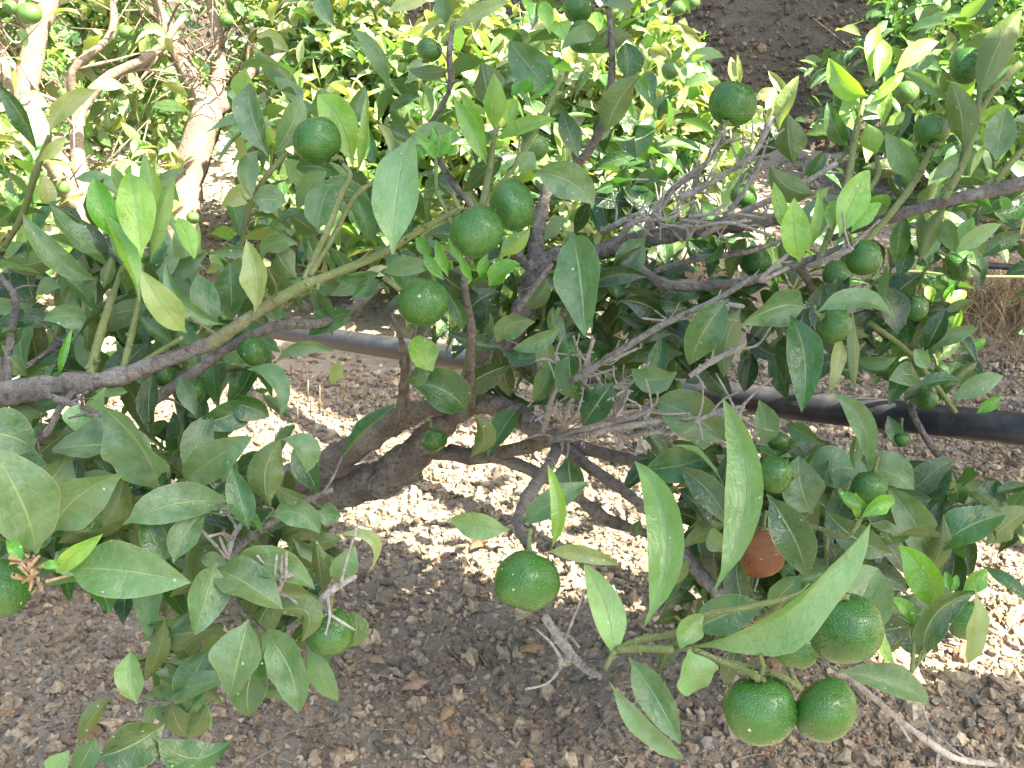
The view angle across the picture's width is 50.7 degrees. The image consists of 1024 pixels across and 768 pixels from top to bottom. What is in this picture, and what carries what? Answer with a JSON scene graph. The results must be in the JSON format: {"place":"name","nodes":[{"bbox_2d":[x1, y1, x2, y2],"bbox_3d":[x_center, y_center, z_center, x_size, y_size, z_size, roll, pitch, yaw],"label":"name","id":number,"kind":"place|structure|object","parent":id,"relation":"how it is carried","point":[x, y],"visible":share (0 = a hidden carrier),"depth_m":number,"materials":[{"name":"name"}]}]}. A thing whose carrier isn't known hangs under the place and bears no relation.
{"place":"outdoors","nodes":[
{"label":"outdoors","id":0,"kind":"place"},
{"bbox_2d":[0,0,1023,767],"bbox_3d":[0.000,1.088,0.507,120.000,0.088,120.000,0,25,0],"label":"ground","id":1,"kind":"structure","parent":0,"point":[372,326],"depth_m":1.89,"materials":[{"name":"beige gravel"}]},
{"bbox_2d":[0,0,306,327],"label":"citrus tree","id":2,"kind":"object","parent":1,"relation":"on","point":[22,58],"visible":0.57,"depth_m":3.29,"materials":[{"name":"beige plant"}]},
{"bbox_2d":[2,0,17,13],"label":"mandarin","id":3,"kind":"object","parent":2,"relation":"attached to","point":[10,6],"visible":0.95,"depth_m":3.19,"materials":[{"name":"green plant"}]},
{"bbox_2d":[13,156,24,169],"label":"mandarin","id":4,"kind":"object","parent":2,"relation":"attached to","point":[17,158],"visible":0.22,"depth_m":3.08,"materials":[{"name":"green plant"}]},
{"bbox_2d":[16,0,42,24],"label":"mandarin","id":5,"kind":"object","parent":2,"relation":"attached to","point":[29,13],"visible":1,"depth_m":3.08,"materials":[{"name":"green plant"}]},
{"bbox_2d":[56,81,66,96],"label":"mandarin","id":6,"kind":"object","parent":2,"relation":"attached to","point":[59,93],"visible":0.45,"depth_m":3.38,"materials":[{"name":"green plant"}]},
{"bbox_2d":[55,175,70,193],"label":"mandarin","id":7,"kind":"object","parent":2,"relation":"attached to","point":[62,187],"visible":1,"depth_m":3.19,"materials":[{"name":"green plant"}]},
{"bbox_2d":[118,17,134,39],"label":"mandarin","id":8,"kind":"object","parent":2,"relation":"hanging from","point":[126,32],"visible":1,"depth_m":3.28,"materials":[{"name":"green plant"}]},
{"bbox_2d":[1,0,392,158],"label":"citrus tree","id":9,"kind":"object","parent":1,"relation":"on","point":[60,28],"visible":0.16,"depth_m":5.11,"materials":[{"name":"green plant"}]},
{"bbox_2d":[0,0,494,273],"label":"citrus tree","id":10,"kind":"object","parent":1,"relation":"on","point":[196,145],"visible":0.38,"depth_m":3.40,"materials":[{"name":"green plant"}]},
{"bbox_2d":[186,206,198,223],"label":"mandarin","id":11,"kind":"object","parent":10,"relation":"attached to","point":[192,217],"visible":0.93,"depth_m":3.39,"materials":[{"name":"green plant"}]},
{"bbox_2d":[219,7,233,26],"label":"mandarin","id":12,"kind":"object","parent":10,"relation":"attached to","point":[228,22],"visible":0.93,"depth_m":3.39,"materials":[{"name":"green plant"}]},
{"bbox_2d":[367,654,384,663],"bbox_3d":[-0.229,0.461,1.808,0.035,0.011,0.021,0,25,0],"label":"dead leaf","id":13,"kind":"object","parent":1,"relation":"on","point":[373,658],"visible":1,"depth_m":1.80,"materials":[{"name":"plant"}]},
{"bbox_2d":[155,0,615,129],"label":"citrus tree","id":14,"kind":"object","parent":1,"relation":"on","point":[234,62],"visible":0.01,"depth_m":5.37,"materials":[{"name":"green plant"}]},
{"bbox_2d":[401,676,429,689],"bbox_3d":[-0.156,0.485,1.748,0.047,0.011,0.023,0,25,0],"label":"dead leaf","id":15,"kind":"object","parent":1,"relation":"on","point":[416,683],"visible":1,"depth_m":1.75,"materials":[{"name":"plant"}]},
{"bbox_2d":[440,705,454,722],"bbox_3d":[-0.101,0.512,1.685,0.021,0.011,0.035,0,25,0],"label":"dead leaf","id":16,"kind":"object","parent":1,"relation":"on","point":[446,712],"visible":1,"depth_m":1.68,"materials":[{"name":"plant"}]},
{"bbox_2d":[470,539,488,548],"bbox_3d":[-0.063,0.311,2.120,0.048,0.011,0.023,-9,27,-19],"label":"dead leaf","id":17,"kind":"object","parent":1,"relation":"on","point":[477,543],"visible":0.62,"depth_m":2.12,"materials":[{"name":"plant"}]},
{"bbox_2d":[0,379,1017,767],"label":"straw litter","id":18,"kind":"object","parent":1,"relation":"on","point":[480,655],"visible":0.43,"depth_m":1.76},
{"bbox_2d":[0,0,1023,767],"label":"citrus tree","id":19,"kind":"object","parent":1,"relation":"on","point":[102,510],"visible":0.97,"depth_m":1.18,"materials":[{"name":"green plant"}]},
{"bbox_2d":[0,559,44,616],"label":"mandarin","id":20,"kind":"object","parent":19,"relation":"attached to","point":[15,595],"visible":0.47,"depth_m":0.81,"materials":[{"name":"green plant"}]},
{"bbox_2d":[117,321,143,344],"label":"mandarin","id":21,"kind":"object","parent":19,"relation":"attached to","point":[122,336],"visible":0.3,"depth_m":1.14,"materials":[{"name":"green plant"}]},
{"bbox_2d":[152,350,175,385],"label":"mandarin","id":22,"kind":"object","parent":19,"relation":"attached to","point":[164,377],"visible":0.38,"depth_m":1.09,"materials":[{"name":"green plant"}]},
{"bbox_2d":[172,361,205,403],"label":"mandarin","id":23,"kind":"object","parent":19,"relation":"attached to","point":[198,383],"visible":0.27,"depth_m":1.11,"materials":[{"name":"green plant"}]},
{"bbox_2d":[230,336,267,365],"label":"mandarin","id":24,"kind":"object","parent":19,"relation":"attached to","point":[252,350],"visible":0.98,"depth_m":1.07,"materials":[{"name":"green plant"}]},
{"bbox_2d":[293,116,343,164],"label":"mandarin","id":25,"kind":"object","parent":19,"relation":"attached to","point":[316,140],"visible":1,"depth_m":1.00,"materials":[{"name":"green plant"}]},
{"bbox_2d":[306,594,354,655],"bbox_3d":[-0.145,0.189,0.857,0.039,0.056,0.039,0,25,0],"label":"mandarin","id":26,"kind":"object","parent":19,"relation":"attached to","point":[338,638],"visible":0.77,"depth_m":0.85,"materials":[{"name":"green plant"}]},
{"bbox_2d":[390,277,448,325],"bbox_3d":[-0.081,-0.074,0.981,0.047,0.044,0.048,-12,28,-24],"label":"mandarin","id":27,"kind":"object","parent":19,"relation":"attached to","point":[422,301],"visible":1,"depth_m":0.96,"materials":[{"name":"green plant"}]},
{"bbox_2d":[416,26,441,61],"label":"mandarin","id":28,"kind":"object","parent":19,"relation":"attached to","point":[427,49],"visible":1,"depth_m":1.49,"materials":[{"name":"green plant"}]},
{"bbox_2d":[422,416,447,451],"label":"mandarin","id":29,"kind":"object","parent":19,"relation":"attached to","point":[434,440],"visible":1,"depth_m":1.49,"materials":[{"name":"green plant"}]},
{"bbox_2d":[449,192,502,258],"bbox_3d":[-0.032,-0.138,0.949,0.048,0.056,0.047,0,25,0],"label":"mandarin","id":30,"kind":"object","parent":19,"relation":"attached to","point":[476,231],"visible":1,"depth_m":0.93,"materials":[{"name":"green plant"}]},
{"bbox_2d":[489,179,534,231],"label":"mandarin","id":31,"kind":"object","parent":19,"relation":"attached to","point":[512,203],"visible":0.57,"depth_m":0.98,"materials":[{"name":"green plant"}]},
{"bbox_2d":[494,528,559,611],"bbox_3d":[0.012,0.154,0.870,0.053,0.059,0.052,0,25,0],"label":"mandarin","id":32,"kind":"object","parent":19,"relation":"hanging from","point":[528,580],"visible":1,"depth_m":0.85,"materials":[{"name":"green plant"}]},
{"bbox_2d":[553,324,580,361],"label":"mandarin","id":33,"kind":"object","parent":19,"relation":"attached to","point":[571,348],"visible":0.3,"depth_m":1.38,"materials":[{"name":"green plant"}]},
{"bbox_2d":[563,0,604,21],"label":"mandarin","id":34,"kind":"object","parent":19,"relation":"attached to","point":[575,10],"visible":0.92,"depth_m":1.24,"materials":[{"name":"green plant"}]},
{"bbox_2d":[568,19,607,52],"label":"mandarin","id":35,"kind":"object","parent":19,"relation":"attached to","point":[586,47],"visible":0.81,"depth_m":1.21,"materials":[{"name":"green plant"}]},
{"bbox_2d":[578,333,603,368],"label":"mandarin","id":36,"kind":"object","parent":19,"relation":"attached to","point":[598,354],"visible":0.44,"depth_m":1.44,"materials":[{"name":"green plant"}]},
{"bbox_2d":[600,260,607,267],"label":"mandarin","id":37,"kind":"object","parent":19,"relation":"attached to","point":[603,263],"visible":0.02,"depth_m":1.49,"materials":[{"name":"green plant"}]},
{"bbox_2d":[607,208,624,228],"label":"mandarin","id":38,"kind":"object","parent":19,"relation":"attached to","point":[611,216],"visible":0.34,"depth_m":1.49,"materials":[{"name":"green plant"}]},
{"bbox_2d":[627,205,638,215],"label":"mandarin","id":39,"kind":"object","parent":19,"relation":"attached to","point":[634,210],"visible":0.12,"depth_m":1.49,"materials":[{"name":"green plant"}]},
{"bbox_2d":[708,470,724,487],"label":"mandarin","id":40,"kind":"object","parent":19,"relation":"attached to","point":[713,473],"visible":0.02,"depth_m":1.24,"materials":[{"name":"green plant"}]},
{"bbox_2d":[708,81,756,129],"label":"mandarin","id":41,"kind":"object","parent":19,"relation":"attached to","point":[732,103],"visible":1,"depth_m":1.08,"materials":[{"name":"green plant"}]},
{"bbox_2d":[728,183,756,208],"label":"mandarin","id":42,"kind":"object","parent":19,"relation":"attached to","point":[749,198],"visible":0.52,"depth_m":1.49,"materials":[{"name":"green plant"}]},
{"bbox_2d":[739,237,771,275],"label":"mandarin","id":43,"kind":"object","parent":19,"relation":"attached to","point":[751,264],"visible":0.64,"depth_m":1.48,"materials":[{"name":"green plant"}]},
{"bbox_2d":[723,654,797,745],"bbox_3d":[0.184,0.234,0.796,0.054,0.067,0.051,0,25,0],"label":"mandarin","id":44,"kind":"object","parent":19,"relation":"attached to","point":[763,711],"visible":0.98,"depth_m":0.78,"materials":[{"name":"green plant"}]},
{"bbox_2d":[741,510,784,577],"bbox_3d":[0.271,0.176,1.177,0.055,0.073,0.058,0,25,0],"label":"mandarin","id":45,"kind":"object","parent":19,"relation":"attached to","point":[762,557],"visible":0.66,"depth_m":1.16,"materials":[{"name":"plant"}]},
{"bbox_2d":[767,417,787,449],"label":"mandarin","id":46,"kind":"object","parent":19,"relation":"attached to","point":[779,441],"visible":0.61,"depth_m":1.34,"materials":[{"name":"green plant"}]},
{"bbox_2d":[761,456,806,493],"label":"mandarin","id":47,"kind":"object","parent":19,"relation":"attached to","point":[779,474],"visible":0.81,"depth_m":1.10,"materials":[{"name":"green plant"}]},
{"bbox_2d":[776,641,818,668],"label":"mandarin","id":48,"kind":"object","parent":19,"relation":"attached to","point":[806,656],"visible":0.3,"depth_m":0.98,"materials":[{"name":"green plant"}]},
{"bbox_2d":[787,668,856,742],"bbox_3d":[0.230,0.240,0.799,0.050,0.046,0.047,0,25,0],"label":"mandarin","id":49,"kind":"object","parent":19,"relation":"attached to","point":[827,709],"visible":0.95,"depth_m":0.78,"materials":[{"name":"green plant"}]},
{"bbox_2d":[812,305,851,342],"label":"mandarin","id":50,"kind":"object","parent":19,"relation":"attached to","point":[833,326],"visible":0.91,"depth_m":1.14,"materials":[{"name":"green plant"}]},
{"bbox_2d":[822,260,851,283],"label":"mandarin","id":51,"kind":"object","parent":19,"relation":"attached to","point":[833,270],"visible":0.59,"depth_m":1.34,"materials":[{"name":"green plant"}]},
{"bbox_2d":[833,94,841,106],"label":"mandarin","id":52,"kind":"object","parent":19,"relation":"attached to","point":[837,101],"visible":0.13,"depth_m":1.45,"materials":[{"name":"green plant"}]},
{"bbox_2d":[810,592,884,663],"bbox_3d":[0.266,0.186,0.856,0.058,0.076,0.057,0,25,0],"label":"mandarin","id":53,"kind":"object","parent":19,"relation":"attached to","point":[851,630],"visible":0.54,"depth_m":0.84,"materials":[{"name":"green plant"}]},
{"bbox_2d":[844,231,882,274],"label":"mandarin","id":54,"kind":"object","parent":19,"relation":"attached to","point":[864,257],"visible":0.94,"depth_m":1.23,"materials":[{"name":"green plant"}]},
{"bbox_2d":[851,456,887,503],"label":"mandarin","id":55,"kind":"object","parent":19,"relation":"attached to","point":[867,487],"visible":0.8,"depth_m":1.19,"materials":[{"name":"green plant"}]},
{"bbox_2d":[870,264,892,292],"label":"mandarin","id":56,"kind":"object","parent":19,"relation":"attached to","point":[872,287],"visible":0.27,"depth_m":1.45,"materials":[{"name":"green plant"}]},
{"bbox_2d":[878,322,900,340],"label":"mandarin","id":57,"kind":"object","parent":19,"relation":"attached to","point":[887,328],"visible":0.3,"depth_m":1.49,"materials":[{"name":"green plant"}]},
{"bbox_2d":[892,418,909,446],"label":"mandarin","id":58,"kind":"object","parent":19,"relation":"attached to","point":[901,440],"visible":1,"depth_m":1.49,"materials":[{"name":"green plant"}]},
{"bbox_2d":[894,73,918,104],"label":"mandarin","id":59,"kind":"object","parent":19,"relation":"attached to","point":[906,92],"visible":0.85,"depth_m":1.44,"materials":[{"name":"green plant"}]},
{"bbox_2d":[907,285,928,321],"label":"mandarin","id":60,"kind":"object","parent":19,"relation":"attached to","point":[919,308],"visible":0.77,"depth_m":1.44,"materials":[{"name":"green plant"}]},
{"bbox_2d":[913,386,938,410],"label":"mandarin","id":61,"kind":"object","parent":19,"relation":"attached to","point":[927,399],"visible":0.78,"depth_m":1.54,"materials":[{"name":"green plant"}]},
{"bbox_2d":[913,113,950,148],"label":"mandarin","id":62,"kind":"object","parent":19,"relation":"attached to","point":[934,129],"visible":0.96,"depth_m":1.34,"materials":[{"name":"green plant"}]},
{"bbox_2d":[932,354,949,373],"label":"mandarin","id":63,"kind":"object","parent":19,"relation":"attached to","point":[941,368],"visible":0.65,"depth_m":1.54,"materials":[{"name":"green plant"}]},
{"bbox_2d":[937,250,971,280],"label":"mandarin","id":64,"kind":"object","parent":19,"relation":"attached to","point":[955,268],"visible":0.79,"depth_m":1.49,"materials":[{"name":"green plant"}]},
{"bbox_2d":[949,601,973,639],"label":"mandarin","id":65,"kind":"object","parent":19,"relation":"attached to","point":[958,626],"visible":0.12,"depth_m":1.11,"materials":[{"name":"green plant"}]},
{"bbox_2d":[949,47,978,83],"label":"mandarin","id":66,"kind":"object","parent":19,"relation":"attached to","point":[962,64],"visible":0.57,"depth_m":1.34,"materials":[{"name":"green plant"}]},
{"bbox_2d":[257,0,773,330],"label":"citrus tree","id":67,"kind":"object","parent":1,"relation":"on","point":[656,27],"visible":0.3,"depth_m":3.14,"materials":[{"name":"green plant"}]},
{"bbox_2d":[498,66,507,77],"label":"mandarin","id":68,"kind":"object","parent":67,"relation":"attached to","point":[501,69],"visible":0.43,"depth_m":3.18,"materials":[{"name":"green plant"}]},
{"bbox_2d":[520,135,548,160],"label":"mandarin","id":69,"kind":"object","parent":67,"relation":"attached to","point":[539,147],"visible":0.42,"depth_m":2.58,"materials":[{"name":"green plant"}]},
{"bbox_2d":[661,62,678,79],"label":"mandarin","id":70,"kind":"object","parent":67,"relation":"attached to","point":[669,71],"visible":0.72,"depth_m":2.58,"materials":[{"name":"green plant"}]},
{"bbox_2d":[670,0,685,15],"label":"mandarin","id":71,"kind":"object","parent":67,"relation":"attached to","point":[678,8],"visible":0.91,"depth_m":2.79,"materials":[{"name":"green plant"}]},
{"bbox_2d":[689,0,699,8],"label":"mandarin","id":72,"kind":"object","parent":67,"relation":"attached to","point":[694,4],"visible":0.73,"depth_m":2.79,"materials":[{"name":"green plant"}]},
{"bbox_2d":[519,641,544,652],"bbox_3d":[0.034,0.447,1.832,0.044,0.011,0.020,0,25,0],"label":"dead leaf","id":73,"kind":"object","parent":1,"relation":"on","point":[533,647],"visible":1,"depth_m":1.83,"materials":[{"name":"plant"}]},
{"bbox_2d":[200,315,1023,445],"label":"irrigation pipe","id":74,"kind":"object","parent":1,"relation":"on","point":[993,426],"visible":0.27,"depth_m":1.69,"materials":[{"name":"black plastic"}]},
{"bbox_2d":[796,0,1023,218],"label":"citrus tree","id":75,"kind":"object","parent":1,"relation":"on","point":[1012,88],"visible":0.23,"depth_m":4.31,"materials":[{"name":"green plant"}]},
{"bbox_2d":[987,262,1014,269],"bbox_3d":[1.431,-0.309,2.899,0.499,0.041,0.020,1,25,1],"label":"drip hose","id":76,"kind":"object","parent":1,"relation":"on","point":[999,266],"visible":0.32,"depth_m":2.89,"materials":[{"name":"black plastic"}]},
{"bbox_2d":[2,0,1023,152],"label":"hillside","id":77,"kind":"structure","parent":0,"point":[736,18],"depth_m":5.43,"materials":[{"name":"soil"}]},
{"bbox_2d":[778,237,1023,365],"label":"dry grass","id":78,"kind":"structure","parent":0,"point":[986,309],"depth_m":3.09,"materials":[{"name":"plant"}]},
{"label":"citrus tree","id":79,"kind":"object","parent":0,"visible":0},
{"bbox_2d":[654,87,672,113],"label":"mandarin","id":80,"kind":"object","parent":79,"relation":"attached to","point":[658,100],"visible":0.59,"depth_m":2.59,"materials":[{"name":"green plant"}]},
{"bbox_2d":[657,142,671,153],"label":"mandarin","id":81,"kind":"object","parent":79,"relation":"attached to","point":[665,149],"visible":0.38,"depth_m":2.58,"materials":[{"name":"green plant"}]}
]}

